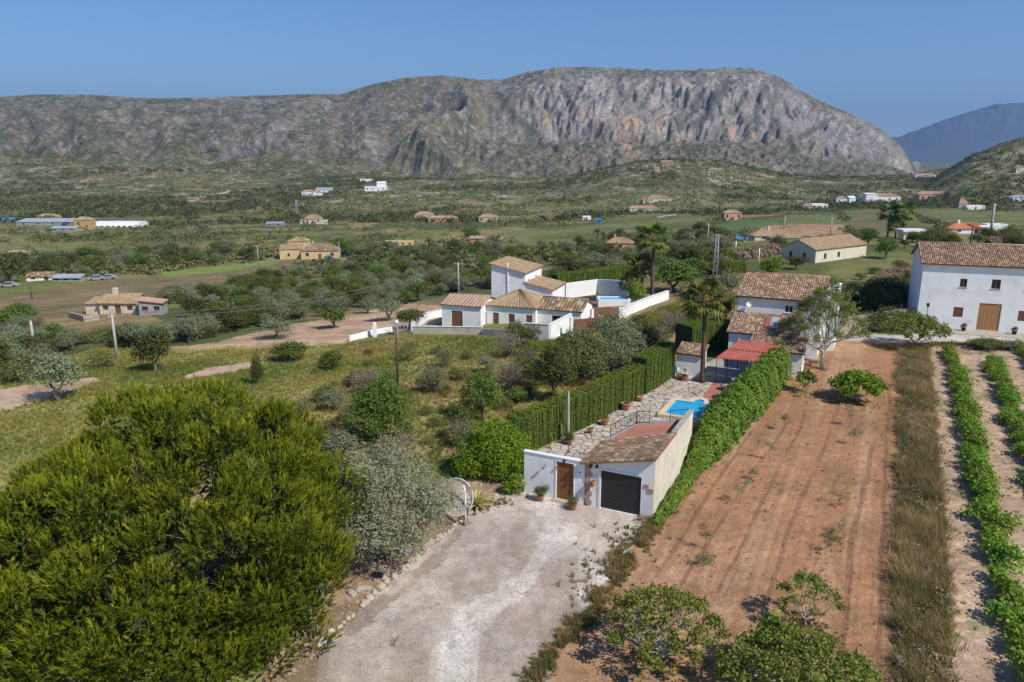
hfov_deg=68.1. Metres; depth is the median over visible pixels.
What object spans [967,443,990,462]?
grape vine
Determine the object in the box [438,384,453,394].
meadow bush
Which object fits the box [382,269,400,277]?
olive tree
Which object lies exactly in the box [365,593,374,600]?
edging stone
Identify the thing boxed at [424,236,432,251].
palm tree
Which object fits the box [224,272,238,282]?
olive tree
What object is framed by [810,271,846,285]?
bush
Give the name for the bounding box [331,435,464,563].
olive tree
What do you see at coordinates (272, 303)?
power cable
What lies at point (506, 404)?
meadow bush
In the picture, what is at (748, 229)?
valley tree
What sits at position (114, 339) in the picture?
utility pole
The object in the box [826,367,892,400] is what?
fig tree
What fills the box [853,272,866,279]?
scrub bush
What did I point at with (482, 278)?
olive tree
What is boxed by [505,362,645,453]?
clipped hedge
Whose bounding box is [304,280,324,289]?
green tree
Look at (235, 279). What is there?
green tree
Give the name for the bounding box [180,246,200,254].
valley tree
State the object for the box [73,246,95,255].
valley tree
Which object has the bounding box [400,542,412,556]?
boulder
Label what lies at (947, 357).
grape vine
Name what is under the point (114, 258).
valley tree
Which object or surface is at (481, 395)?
meadow bush
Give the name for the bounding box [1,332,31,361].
green tree
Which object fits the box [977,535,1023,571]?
grape vine
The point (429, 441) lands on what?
meadow bush
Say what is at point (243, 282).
green tree
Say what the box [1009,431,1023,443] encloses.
grape vine
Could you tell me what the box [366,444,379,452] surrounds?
meadow bush
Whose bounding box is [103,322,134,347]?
green tree
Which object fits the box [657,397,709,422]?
swimming pool
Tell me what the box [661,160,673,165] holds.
house
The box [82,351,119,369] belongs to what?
bush
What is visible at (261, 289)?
olive tree
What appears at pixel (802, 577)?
fig tree
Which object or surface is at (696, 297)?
scrub bush
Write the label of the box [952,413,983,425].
grape vine
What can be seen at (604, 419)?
plant pot
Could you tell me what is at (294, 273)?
green tree
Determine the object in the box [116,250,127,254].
valley tree
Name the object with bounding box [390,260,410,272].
green tree
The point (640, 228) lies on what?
valley tree
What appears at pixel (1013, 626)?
grape vine
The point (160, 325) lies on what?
olive tree
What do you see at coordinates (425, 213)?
house
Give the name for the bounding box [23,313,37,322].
olive tree
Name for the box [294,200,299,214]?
electricity pylon
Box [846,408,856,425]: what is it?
olive sapling
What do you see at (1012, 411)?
grape vine
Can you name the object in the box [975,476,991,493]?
grape vine
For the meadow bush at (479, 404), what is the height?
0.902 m
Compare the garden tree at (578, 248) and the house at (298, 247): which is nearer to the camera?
the garden tree at (578, 248)
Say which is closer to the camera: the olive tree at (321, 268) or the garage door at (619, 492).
the garage door at (619, 492)
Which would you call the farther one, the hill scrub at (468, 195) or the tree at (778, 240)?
the hill scrub at (468, 195)
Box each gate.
[569,315,600,335]
[590,307,621,322]
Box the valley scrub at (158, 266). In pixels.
[0,177,1023,279]
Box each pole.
[29,321,33,336]
[108,314,118,357]
[395,327,398,383]
[458,262,461,292]
[561,391,569,439]
[712,234,721,277]
[970,226,973,242]
[990,203,998,228]
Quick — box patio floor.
[705,360,747,382]
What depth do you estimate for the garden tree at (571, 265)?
161.27 m
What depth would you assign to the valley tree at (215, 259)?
283.23 m
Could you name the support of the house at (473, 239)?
on the ground at (50, 302)
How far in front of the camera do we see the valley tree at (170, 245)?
348.11 m
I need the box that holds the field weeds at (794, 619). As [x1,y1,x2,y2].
[548,341,900,681]
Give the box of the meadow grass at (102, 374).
[0,300,688,561]
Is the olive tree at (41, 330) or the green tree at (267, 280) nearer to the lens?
the olive tree at (41, 330)
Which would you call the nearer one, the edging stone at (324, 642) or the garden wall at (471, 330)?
the edging stone at (324, 642)
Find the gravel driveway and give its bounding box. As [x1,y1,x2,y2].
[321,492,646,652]
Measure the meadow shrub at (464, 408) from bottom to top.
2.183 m
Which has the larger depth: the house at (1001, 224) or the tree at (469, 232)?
the tree at (469, 232)
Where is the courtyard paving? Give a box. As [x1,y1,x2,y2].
[516,358,747,488]
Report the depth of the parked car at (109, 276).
213.24 m
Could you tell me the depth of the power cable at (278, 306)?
109.65 m
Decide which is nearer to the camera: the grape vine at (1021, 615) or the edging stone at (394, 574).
the grape vine at (1021, 615)
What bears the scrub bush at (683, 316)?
on the ground at (50, 302)
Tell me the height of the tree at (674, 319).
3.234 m
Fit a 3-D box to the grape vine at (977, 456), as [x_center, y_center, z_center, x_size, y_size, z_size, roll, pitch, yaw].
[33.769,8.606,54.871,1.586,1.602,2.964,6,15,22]
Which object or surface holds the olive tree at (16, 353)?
on the ground at (50, 302)
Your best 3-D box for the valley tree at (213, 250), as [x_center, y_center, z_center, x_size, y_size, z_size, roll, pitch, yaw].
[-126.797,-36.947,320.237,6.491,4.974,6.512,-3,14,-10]
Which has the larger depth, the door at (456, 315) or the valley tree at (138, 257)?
the valley tree at (138, 257)
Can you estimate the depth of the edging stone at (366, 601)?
38.14 m
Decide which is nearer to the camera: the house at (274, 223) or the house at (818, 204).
the house at (274, 223)
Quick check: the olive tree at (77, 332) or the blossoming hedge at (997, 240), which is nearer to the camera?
the olive tree at (77, 332)
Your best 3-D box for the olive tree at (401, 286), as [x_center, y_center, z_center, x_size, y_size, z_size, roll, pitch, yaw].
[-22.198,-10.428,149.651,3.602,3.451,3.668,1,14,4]
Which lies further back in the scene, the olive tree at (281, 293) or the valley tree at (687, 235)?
the valley tree at (687, 235)
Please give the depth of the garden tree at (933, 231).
206.66 m
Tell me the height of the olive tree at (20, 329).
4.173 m
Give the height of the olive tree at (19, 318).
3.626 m
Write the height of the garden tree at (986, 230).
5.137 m
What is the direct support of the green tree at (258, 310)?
on the ground at (50, 302)
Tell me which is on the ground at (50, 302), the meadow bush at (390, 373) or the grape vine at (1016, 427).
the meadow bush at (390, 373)
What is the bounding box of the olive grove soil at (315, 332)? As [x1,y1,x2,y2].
[171,303,441,352]
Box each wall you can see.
[68,312,98,321]
[348,326,392,340]
[410,309,441,330]
[412,326,482,334]
[482,328,524,337]
[523,449,585,504]
[525,313,571,339]
[565,279,627,296]
[621,290,669,317]
[837,307,915,336]
[997,206,1022,209]
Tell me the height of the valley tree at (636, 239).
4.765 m
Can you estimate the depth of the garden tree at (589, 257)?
170.28 m
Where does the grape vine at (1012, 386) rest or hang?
on the vineyard soil at (965, 551)
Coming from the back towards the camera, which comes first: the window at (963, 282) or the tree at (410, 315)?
the tree at (410, 315)
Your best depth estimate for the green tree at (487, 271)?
159.32 m
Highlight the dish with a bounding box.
[440,478,473,526]
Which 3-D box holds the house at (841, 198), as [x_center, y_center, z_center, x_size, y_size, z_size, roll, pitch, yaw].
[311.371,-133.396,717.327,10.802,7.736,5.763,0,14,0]
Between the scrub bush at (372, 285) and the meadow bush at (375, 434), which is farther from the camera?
the scrub bush at (372, 285)
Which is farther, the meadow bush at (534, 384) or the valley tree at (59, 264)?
the valley tree at (59, 264)
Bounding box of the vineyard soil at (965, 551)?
[929,344,1023,652]
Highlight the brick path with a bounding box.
[703,381,727,400]
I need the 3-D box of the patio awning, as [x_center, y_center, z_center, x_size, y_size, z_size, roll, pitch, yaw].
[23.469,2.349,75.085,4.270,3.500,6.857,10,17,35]
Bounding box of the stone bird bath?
[378,564,389,580]
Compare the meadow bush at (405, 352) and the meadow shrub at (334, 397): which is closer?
the meadow shrub at (334, 397)
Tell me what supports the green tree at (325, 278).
on the ground at (50, 302)
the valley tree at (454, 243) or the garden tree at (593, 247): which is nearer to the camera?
the garden tree at (593, 247)
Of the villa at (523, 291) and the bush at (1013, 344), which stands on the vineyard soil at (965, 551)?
the bush at (1013, 344)
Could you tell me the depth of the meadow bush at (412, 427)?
59.85 m
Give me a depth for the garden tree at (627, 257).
173.11 m
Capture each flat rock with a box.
[347,589,356,597]
[355,585,371,592]
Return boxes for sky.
[0,0,1023,136]
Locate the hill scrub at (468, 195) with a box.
[0,137,1023,217]
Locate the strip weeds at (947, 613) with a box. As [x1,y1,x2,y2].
[887,344,965,681]
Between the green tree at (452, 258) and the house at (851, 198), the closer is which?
the green tree at (452, 258)
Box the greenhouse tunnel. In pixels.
[96,221,148,226]
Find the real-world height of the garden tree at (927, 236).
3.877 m
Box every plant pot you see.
[532,484,549,501]
[563,431,573,444]
[564,495,577,509]
[587,427,593,433]
[599,414,609,424]
[621,401,630,410]
[637,395,643,401]
[676,373,682,379]
[682,374,687,380]
[960,323,967,330]
[1011,326,1017,334]
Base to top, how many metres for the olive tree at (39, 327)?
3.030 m
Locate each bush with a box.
[0,335,15,378]
[0,359,36,381]
[20,350,49,366]
[32,316,45,325]
[71,331,95,343]
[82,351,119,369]
[90,325,111,343]
[175,291,189,303]
[197,325,218,338]
[215,323,229,333]
[267,339,309,360]
[280,308,294,319]
[294,398,314,419]
[300,273,314,280]
[304,286,318,297]
[306,379,338,402]
[309,301,320,308]
[311,305,325,313]
[311,367,320,374]
[313,420,334,437]
[323,416,341,429]
[328,423,359,441]
[332,360,345,368]
[340,369,363,386]
[346,362,380,393]
[355,366,375,380]
[360,358,374,364]
[360,424,388,438]
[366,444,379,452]
[367,281,380,290]
[374,427,418,458]
[382,370,401,379]
[392,420,416,441]
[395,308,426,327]
[397,339,417,353]
[398,347,416,360]
[410,358,450,393]
[412,376,430,393]
[419,403,434,414]
[420,434,437,444]
[426,269,439,276]
[426,415,443,427]
[428,283,446,294]
[429,344,441,353]
[430,343,459,366]
[435,428,449,437]
[436,410,482,445]
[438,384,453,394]
[440,416,453,424]
[441,390,449,396]
[445,366,469,380]
[451,266,459,274]
[459,349,474,359]
[462,385,499,405]
[474,401,487,409]
[484,353,525,391]
[489,322,525,358]
[495,397,513,412]
[505,319,524,338]
[507,339,538,367]
[515,324,542,339]
[518,379,533,391]
[528,379,540,390]
[528,392,536,399]
[540,389,562,399]
[592,309,621,328]
[626,277,647,301]
[629,313,650,321]
[635,321,675,342]
[676,277,700,295]
[677,311,695,320]
[686,272,719,286]
[689,293,700,301]
[711,296,738,316]
[712,288,738,305]
[755,255,789,272]
[788,256,809,269]
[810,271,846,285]
[842,279,860,288]
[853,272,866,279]
[867,266,882,273]
[891,259,911,268]
[965,336,1006,349]
[996,340,1023,349]
[1004,232,1023,243]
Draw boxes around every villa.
[409,256,593,331]
[726,271,841,376]
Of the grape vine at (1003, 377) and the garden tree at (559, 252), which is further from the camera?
the garden tree at (559, 252)
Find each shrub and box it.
[315,349,342,370]
[318,386,349,411]
[318,422,368,454]
[336,402,353,419]
[382,385,414,406]
[448,401,479,422]
[449,416,537,480]
[475,352,498,371]
[499,471,525,493]
[501,357,539,381]
[505,385,529,404]
[516,339,539,354]
[555,336,572,344]
[653,319,673,334]
[863,304,920,328]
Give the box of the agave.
[459,489,496,513]
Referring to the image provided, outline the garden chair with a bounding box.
[674,368,680,376]
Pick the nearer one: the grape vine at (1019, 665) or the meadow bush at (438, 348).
the grape vine at (1019, 665)
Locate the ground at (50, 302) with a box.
[0,138,1023,681]
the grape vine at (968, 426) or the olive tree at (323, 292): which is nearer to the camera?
the grape vine at (968, 426)
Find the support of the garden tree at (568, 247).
on the ground at (50, 302)
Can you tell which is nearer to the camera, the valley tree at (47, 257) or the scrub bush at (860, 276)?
the scrub bush at (860, 276)
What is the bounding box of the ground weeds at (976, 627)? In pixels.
[932,346,1023,641]
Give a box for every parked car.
[0,281,19,287]
[88,275,105,280]
[103,274,117,279]
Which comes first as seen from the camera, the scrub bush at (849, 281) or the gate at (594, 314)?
the gate at (594, 314)
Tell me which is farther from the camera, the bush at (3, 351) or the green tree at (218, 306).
the green tree at (218, 306)
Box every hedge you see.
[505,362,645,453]
[552,263,638,282]
[631,340,675,394]
[649,467,694,526]
[674,317,729,352]
[680,340,792,479]
[707,259,746,274]
[721,242,780,259]
[840,269,910,314]
[869,264,911,285]
[982,234,1011,243]
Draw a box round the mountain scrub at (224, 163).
[0,67,915,178]
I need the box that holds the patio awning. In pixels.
[715,340,780,381]
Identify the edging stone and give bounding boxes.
[317,637,326,644]
[327,627,334,632]
[361,599,369,604]
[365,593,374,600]
[375,583,385,588]
[390,571,398,577]
[399,565,406,570]
[405,557,414,563]
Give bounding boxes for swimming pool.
[596,296,630,306]
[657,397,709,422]
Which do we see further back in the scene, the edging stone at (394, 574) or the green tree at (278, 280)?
the green tree at (278, 280)
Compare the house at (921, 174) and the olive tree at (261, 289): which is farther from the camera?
the house at (921, 174)
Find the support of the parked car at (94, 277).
on the ground at (50, 302)
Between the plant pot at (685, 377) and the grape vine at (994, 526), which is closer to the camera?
the grape vine at (994, 526)
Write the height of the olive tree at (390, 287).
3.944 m
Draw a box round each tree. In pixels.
[0,251,20,258]
[0,252,32,280]
[0,270,18,279]
[0,304,25,322]
[0,318,11,326]
[0,323,30,335]
[0,328,25,342]
[0,372,369,681]
[1,322,27,333]
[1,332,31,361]
[1,337,28,365]
[2,340,28,363]
[3,301,31,312]
[5,319,36,331]
[9,314,33,327]
[11,251,31,259]
[17,346,91,401]
[18,333,57,348]
[21,307,38,319]
[21,329,45,338]
[23,259,54,271]
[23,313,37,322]
[25,342,51,355]
[27,323,46,333]
[28,326,47,335]
[30,254,40,259]
[40,254,62,260]
[42,260,64,270]
[42,322,64,332]
[43,328,61,349]
[48,264,61,271]
[54,330,76,350]
[57,324,82,347]
[65,252,80,259]
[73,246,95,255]
[73,265,90,273]
[74,253,108,269]
[92,249,106,256]
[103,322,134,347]
[108,254,121,263]
[114,260,123,266]
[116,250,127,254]
[116,319,146,347]
[121,253,134,264]
[125,322,173,371]
[128,252,150,265]
[134,248,148,253]
[137,246,152,254]
[144,318,171,331]
[147,321,176,337]
[152,286,176,298]
[153,248,162,257]
[157,245,179,255]
[158,293,176,303]
[159,320,174,329]
[160,241,181,252]
[166,253,181,262]
[170,281,193,293]
[170,289,181,299]
[172,317,186,334]
[173,312,204,341]
[175,318,200,338]
[178,283,195,291]
[179,243,189,255]
[179,294,204,315]
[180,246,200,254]
[184,247,204,260]
[185,292,199,298]
[187,244,202,252]
[193,282,207,291]
[196,222,211,229]
[197,311,223,333]
[198,284,219,296]
[199,300,238,314]
[203,293,220,302]
[204,248,219,253]
[207,252,220,256]
[207,256,220,265]
[208,240,223,252]
[210,306,246,331]
[213,283,229,300]
[220,246,232,254]
[223,240,238,246]
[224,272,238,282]
[225,287,255,307]
[226,282,237,294]
[228,274,249,283]
[229,295,250,310]
[231,278,249,288]
[234,248,250,259]
[236,273,252,278]
[238,311,255,327]
[242,291,267,305]
[242,302,255,311]
[244,279,261,289]
[247,243,255,259]
[247,272,263,277]
[247,298,280,322]
[248,350,264,384]
[249,275,270,282]
[253,249,268,257]
[253,267,271,274]
[253,285,270,296]
[256,271,269,277]
[256,294,277,307]
[256,313,296,338]
[258,278,275,285]
[258,311,272,323]
[262,281,271,293]
[268,282,284,294]
[270,300,290,320]
[271,277,283,283]
[273,271,282,276]
[273,286,298,299]
[276,299,290,314]
[278,264,293,272]
[285,278,298,286]
[285,293,301,307]
[289,269,299,277]
[291,300,311,316]
[291,305,309,318]
[292,264,304,272]
[293,286,305,297]
[300,286,313,297]
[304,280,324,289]
[313,291,328,305]
[316,263,328,276]
[316,289,327,307]
[317,285,332,292]
[318,305,348,327]
[320,297,336,308]
[321,277,346,292]
[322,274,338,283]
[324,288,346,305]
[324,294,351,308]
[325,269,341,276]
[330,237,353,256]
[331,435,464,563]
[333,281,360,297]
[337,368,422,440]
[339,268,351,275]
[339,277,350,282]
[341,263,363,271]
[344,299,353,310]
[346,275,359,280]
[351,289,370,301]
[355,279,367,285]
[356,299,376,313]
[358,262,369,269]
[358,271,376,285]
[362,275,379,285]
[362,294,376,302]
[363,241,378,248]
[367,264,388,275]
[370,284,385,296]
[371,272,390,282]
[372,295,405,320]
[375,250,384,258]
[380,268,394,275]
[380,280,394,294]
[382,241,392,249]
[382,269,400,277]
[385,290,400,300]
[386,241,398,249]
[387,254,402,261]
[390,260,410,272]
[392,246,409,257]
[393,280,406,291]
[396,289,413,301]
[398,273,408,281]
[399,290,414,303]
[404,275,421,292]
[405,268,415,276]
[406,280,431,300]
[409,244,421,252]
[410,271,426,279]
[413,265,426,273]
[414,255,427,260]
[414,258,427,266]
[418,242,430,250]
[422,271,444,285]
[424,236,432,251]
[424,256,439,263]
[424,263,437,270]
[425,265,438,275]
[429,244,440,252]
[436,283,449,294]
[437,258,455,267]
[438,272,463,290]
[439,249,446,255]
[444,255,459,265]
[445,275,471,291]
[447,237,458,248]
[449,249,460,254]
[451,240,459,248]
[457,239,469,246]
[457,244,469,249]
[457,366,507,418]
[461,226,481,238]
[461,270,474,283]
[468,245,483,252]
[468,268,482,276]
[468,274,480,285]
[473,240,483,247]
[477,258,493,271]
[478,255,494,261]
[479,275,486,286]
[481,267,490,276]
[483,236,503,248]
[483,239,492,246]
[484,274,490,285]
[486,250,495,255]
[490,241,503,250]
[502,245,518,255]
[516,249,533,256]
[518,242,528,248]
[524,337,581,398]
[536,240,547,244]
[538,245,550,250]
[543,263,564,276]
[546,268,566,277]
[549,251,590,271]
[551,249,569,259]
[552,322,615,383]
[557,253,577,260]
[560,241,575,251]
[572,235,586,245]
[572,243,580,251]
[577,260,594,268]
[578,302,647,373]
[579,249,604,266]
[586,242,605,261]
[586,242,623,258]
[588,237,595,242]
[592,227,602,244]
[597,250,625,266]
[604,582,733,670]
[606,230,622,238]
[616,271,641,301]
[618,248,636,262]
[619,313,668,357]
[620,243,637,252]
[622,232,637,237]
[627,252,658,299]
[631,234,643,243]
[634,221,672,295]
[635,226,643,231]
[635,247,656,262]
[642,252,669,268]
[644,256,706,291]
[656,241,680,262]
[660,310,690,330]
[671,237,694,249]
[672,246,689,260]
[676,276,732,382]
[678,229,687,239]
[678,257,713,272]
[680,230,696,239]
[684,243,710,260]
[691,221,706,230]
[693,235,717,250]
[696,230,711,234]
[697,253,729,273]
[703,245,733,257]
[707,297,734,318]
[710,619,882,681]
[712,232,735,248]
[717,227,736,234]
[718,268,744,290]
[720,254,741,261]
[730,251,743,259]
[736,225,753,239]
[738,230,748,240]
[754,609,791,672]
[767,234,787,247]
[770,275,889,368]
[775,567,848,624]
[793,367,818,391]
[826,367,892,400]
[847,230,860,237]
[859,226,881,243]
[872,237,900,258]
[876,202,901,236]
[879,312,954,344]
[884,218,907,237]
[890,201,918,237]
[899,239,910,247]
[904,230,916,240]
[909,231,921,241]
[916,233,940,240]
[917,225,942,238]
[937,227,958,241]
[939,233,963,241]
[968,233,988,242]
[977,225,1000,240]
[989,230,1017,239]
[994,224,1021,237]
[1000,232,1017,243]
[1002,228,1022,234]
[1009,228,1022,234]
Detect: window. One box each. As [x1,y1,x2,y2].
[526,315,531,322]
[784,305,792,313]
[959,279,967,287]
[991,279,1000,289]
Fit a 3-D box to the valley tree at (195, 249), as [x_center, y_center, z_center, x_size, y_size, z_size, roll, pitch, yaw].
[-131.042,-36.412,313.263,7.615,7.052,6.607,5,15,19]
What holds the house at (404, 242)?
on the ground at (50, 302)
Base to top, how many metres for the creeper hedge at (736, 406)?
3.985 m
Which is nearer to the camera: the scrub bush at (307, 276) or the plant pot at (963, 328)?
the plant pot at (963, 328)
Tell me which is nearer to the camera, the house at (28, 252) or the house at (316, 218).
the house at (28, 252)
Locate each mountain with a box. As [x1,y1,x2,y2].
[0,66,917,178]
[892,102,1023,161]
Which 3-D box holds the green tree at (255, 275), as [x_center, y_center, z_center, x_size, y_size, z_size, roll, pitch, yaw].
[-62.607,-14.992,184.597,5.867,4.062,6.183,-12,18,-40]
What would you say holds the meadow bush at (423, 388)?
on the ground at (50, 302)
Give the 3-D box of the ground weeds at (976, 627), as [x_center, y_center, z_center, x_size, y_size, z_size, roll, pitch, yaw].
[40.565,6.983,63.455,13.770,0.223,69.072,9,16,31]
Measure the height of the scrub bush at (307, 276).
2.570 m
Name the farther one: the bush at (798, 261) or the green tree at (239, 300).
the bush at (798, 261)
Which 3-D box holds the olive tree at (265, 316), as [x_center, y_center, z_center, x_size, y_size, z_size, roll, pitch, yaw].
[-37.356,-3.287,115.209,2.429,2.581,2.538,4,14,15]
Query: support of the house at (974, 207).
on the ground at (50, 302)
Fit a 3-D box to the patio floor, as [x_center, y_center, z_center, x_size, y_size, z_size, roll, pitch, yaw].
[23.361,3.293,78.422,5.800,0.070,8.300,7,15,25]
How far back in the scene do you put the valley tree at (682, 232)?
308.32 m
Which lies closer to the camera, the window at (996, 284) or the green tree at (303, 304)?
the window at (996, 284)
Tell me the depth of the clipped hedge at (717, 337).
86.38 m
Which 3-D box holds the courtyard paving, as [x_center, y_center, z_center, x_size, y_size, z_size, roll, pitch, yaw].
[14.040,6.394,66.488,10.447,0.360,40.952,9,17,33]
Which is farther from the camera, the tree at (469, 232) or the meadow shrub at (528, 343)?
the tree at (469, 232)
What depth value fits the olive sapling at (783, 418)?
61.75 m
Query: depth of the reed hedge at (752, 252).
168.71 m
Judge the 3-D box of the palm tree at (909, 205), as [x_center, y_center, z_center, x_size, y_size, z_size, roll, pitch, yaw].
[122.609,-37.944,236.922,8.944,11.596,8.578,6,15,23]
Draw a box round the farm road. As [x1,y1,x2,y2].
[836,329,1023,342]
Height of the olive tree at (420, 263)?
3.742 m
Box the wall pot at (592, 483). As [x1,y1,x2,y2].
[590,479,595,486]
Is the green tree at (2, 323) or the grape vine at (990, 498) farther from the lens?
the green tree at (2, 323)
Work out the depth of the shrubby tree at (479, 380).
63.44 m
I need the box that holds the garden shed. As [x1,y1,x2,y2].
[676,341,708,376]
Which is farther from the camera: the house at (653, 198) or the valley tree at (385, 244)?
the house at (653, 198)
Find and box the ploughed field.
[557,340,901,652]
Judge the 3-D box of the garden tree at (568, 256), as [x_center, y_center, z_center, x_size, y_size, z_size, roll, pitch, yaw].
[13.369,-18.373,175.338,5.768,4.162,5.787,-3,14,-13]
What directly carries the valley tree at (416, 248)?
on the ground at (50, 302)
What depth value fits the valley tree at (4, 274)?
218.49 m
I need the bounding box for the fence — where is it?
[389,322,418,332]
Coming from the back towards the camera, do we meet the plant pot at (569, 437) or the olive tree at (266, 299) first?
the olive tree at (266, 299)
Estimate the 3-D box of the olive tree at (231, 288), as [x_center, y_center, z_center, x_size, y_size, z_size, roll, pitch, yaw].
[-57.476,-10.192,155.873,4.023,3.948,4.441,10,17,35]
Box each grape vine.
[939,350,959,356]
[942,344,955,351]
[943,344,956,353]
[943,354,960,361]
[946,364,971,373]
[946,366,972,376]
[947,377,973,385]
[948,373,975,382]
[948,382,974,394]
[948,402,982,415]
[949,355,961,364]
[949,362,967,367]
[949,366,962,374]
[950,382,974,395]
[951,378,972,389]
[952,391,976,401]
[952,407,983,417]
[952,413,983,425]
[953,394,980,408]
[954,401,983,416]
[955,418,991,438]
[955,447,993,460]
[957,420,984,437]
[957,466,1003,489]
[958,408,976,418]
[958,415,984,434]
[958,496,1023,527]
[959,396,976,403]
[959,467,1000,482]
[960,441,989,452]
[960,455,992,471]
[961,427,989,441]
[961,433,995,451]
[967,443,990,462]
[967,447,989,466]
[967,474,1004,500]
[970,457,1000,483]
[973,497,1000,511]
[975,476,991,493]
[975,488,1001,507]
[977,510,1021,536]
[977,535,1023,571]
[979,520,1009,544]
[981,599,1023,625]
[982,362,1008,370]
[982,516,1003,536]
[983,354,1005,364]
[984,358,1009,367]
[985,354,1007,362]
[986,366,1010,377]
[986,550,1015,575]
[986,563,1023,591]
[988,564,1014,580]
[989,374,1010,380]
[991,577,1023,601]
[992,596,1023,617]
[993,367,1010,374]
[993,380,1020,390]
[994,576,1023,613]
[995,374,1014,384]
[995,528,1009,541]
[996,380,1012,390]
[996,387,1023,402]
[996,391,1023,406]
[998,406,1023,415]
[998,409,1023,418]
[999,411,1023,422]
[1001,627,1023,653]
[1002,401,1020,410]
[1002,612,1023,633]
[1003,414,1023,425]
[1004,421,1023,433]
[1005,646,1023,672]
[1006,428,1023,441]
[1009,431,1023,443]
[1009,623,1023,655]
[1011,442,1023,455]
[1012,346,1023,352]
[1013,469,1023,481]
[1013,650,1023,679]
[1015,431,1023,443]
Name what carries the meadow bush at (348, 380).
on the ground at (50, 302)
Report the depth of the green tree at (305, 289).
156.83 m
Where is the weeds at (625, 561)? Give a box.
[458,339,1015,681]
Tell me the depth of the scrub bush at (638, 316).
94.77 m
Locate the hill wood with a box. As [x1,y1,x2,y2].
[0,142,1023,225]
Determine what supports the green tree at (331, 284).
on the ground at (50, 302)
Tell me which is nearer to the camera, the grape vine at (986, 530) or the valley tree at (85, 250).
the grape vine at (986, 530)
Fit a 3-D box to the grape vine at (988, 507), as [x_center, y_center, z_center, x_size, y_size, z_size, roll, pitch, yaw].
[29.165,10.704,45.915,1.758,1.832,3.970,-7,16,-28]
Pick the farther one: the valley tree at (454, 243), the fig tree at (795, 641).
the valley tree at (454, 243)
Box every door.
[115,305,120,312]
[452,310,462,325]
[493,313,498,323]
[557,461,573,499]
[600,470,640,514]
[976,303,1001,330]
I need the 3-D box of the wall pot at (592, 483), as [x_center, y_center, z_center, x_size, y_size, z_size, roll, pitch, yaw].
[5.149,9.079,48.157,0.340,0.480,0.340,7,15,25]
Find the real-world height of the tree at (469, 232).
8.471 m
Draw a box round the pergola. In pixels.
[895,228,925,238]
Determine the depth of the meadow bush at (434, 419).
62.73 m
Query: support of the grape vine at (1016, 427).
on the vineyard soil at (965, 551)
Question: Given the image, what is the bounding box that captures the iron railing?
[610,409,688,436]
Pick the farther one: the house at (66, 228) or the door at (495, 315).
the house at (66, 228)
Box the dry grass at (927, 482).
[877,340,970,681]
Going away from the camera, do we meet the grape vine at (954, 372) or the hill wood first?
the grape vine at (954, 372)
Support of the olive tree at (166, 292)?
on the ground at (50, 302)
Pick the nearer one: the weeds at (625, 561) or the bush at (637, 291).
the weeds at (625, 561)
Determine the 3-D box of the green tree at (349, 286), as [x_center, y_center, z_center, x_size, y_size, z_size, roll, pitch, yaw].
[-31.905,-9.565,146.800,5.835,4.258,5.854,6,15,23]
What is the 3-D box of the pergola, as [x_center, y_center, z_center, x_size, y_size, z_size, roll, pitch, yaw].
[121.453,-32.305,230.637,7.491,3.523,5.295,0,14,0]
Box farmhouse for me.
[907,241,1023,338]
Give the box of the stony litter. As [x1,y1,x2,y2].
[266,480,523,681]
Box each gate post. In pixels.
[372,322,376,336]
[394,320,398,334]
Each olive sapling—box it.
[695,550,712,565]
[696,521,714,548]
[735,479,750,503]
[747,467,759,477]
[759,440,777,458]
[780,413,789,426]
[821,535,837,551]
[828,488,850,506]
[834,517,848,533]
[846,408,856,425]
[849,427,865,444]
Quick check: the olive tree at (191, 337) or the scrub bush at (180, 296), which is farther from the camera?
the scrub bush at (180, 296)
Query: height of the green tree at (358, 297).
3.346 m
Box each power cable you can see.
[30,313,111,321]
[112,262,457,313]
[127,265,457,317]
[460,234,715,263]
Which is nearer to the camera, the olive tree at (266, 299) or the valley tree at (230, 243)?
the olive tree at (266, 299)
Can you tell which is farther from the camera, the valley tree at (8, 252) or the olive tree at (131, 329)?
the valley tree at (8, 252)
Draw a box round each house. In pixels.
[1,217,15,221]
[4,250,31,256]
[15,218,75,225]
[25,271,58,280]
[37,213,61,217]
[50,226,78,231]
[50,274,84,281]
[74,216,95,227]
[83,287,146,313]
[135,296,168,314]
[264,222,284,225]
[279,236,340,258]
[300,214,327,223]
[301,190,322,195]
[315,187,332,193]
[365,181,386,190]
[385,240,413,245]
[414,211,433,218]
[428,215,457,222]
[470,236,482,243]
[479,214,498,221]
[582,216,590,219]
[596,218,601,222]
[604,234,634,249]
[628,205,657,211]
[642,195,671,202]
[654,167,659,172]
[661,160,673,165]
[722,210,741,219]
[748,226,810,240]
[781,234,868,262]
[802,203,811,208]
[809,203,827,208]
[834,196,846,202]
[847,196,855,202]
[857,193,900,202]
[912,173,935,177]
[913,191,943,199]
[943,220,1000,233]
[954,196,968,207]
[962,205,984,209]
[981,223,1007,228]
[1007,195,1023,201]
[1012,165,1023,172]
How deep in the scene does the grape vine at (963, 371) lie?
76.00 m
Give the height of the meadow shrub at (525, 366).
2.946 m
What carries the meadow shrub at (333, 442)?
on the ground at (50, 302)
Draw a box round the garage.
[580,409,693,516]

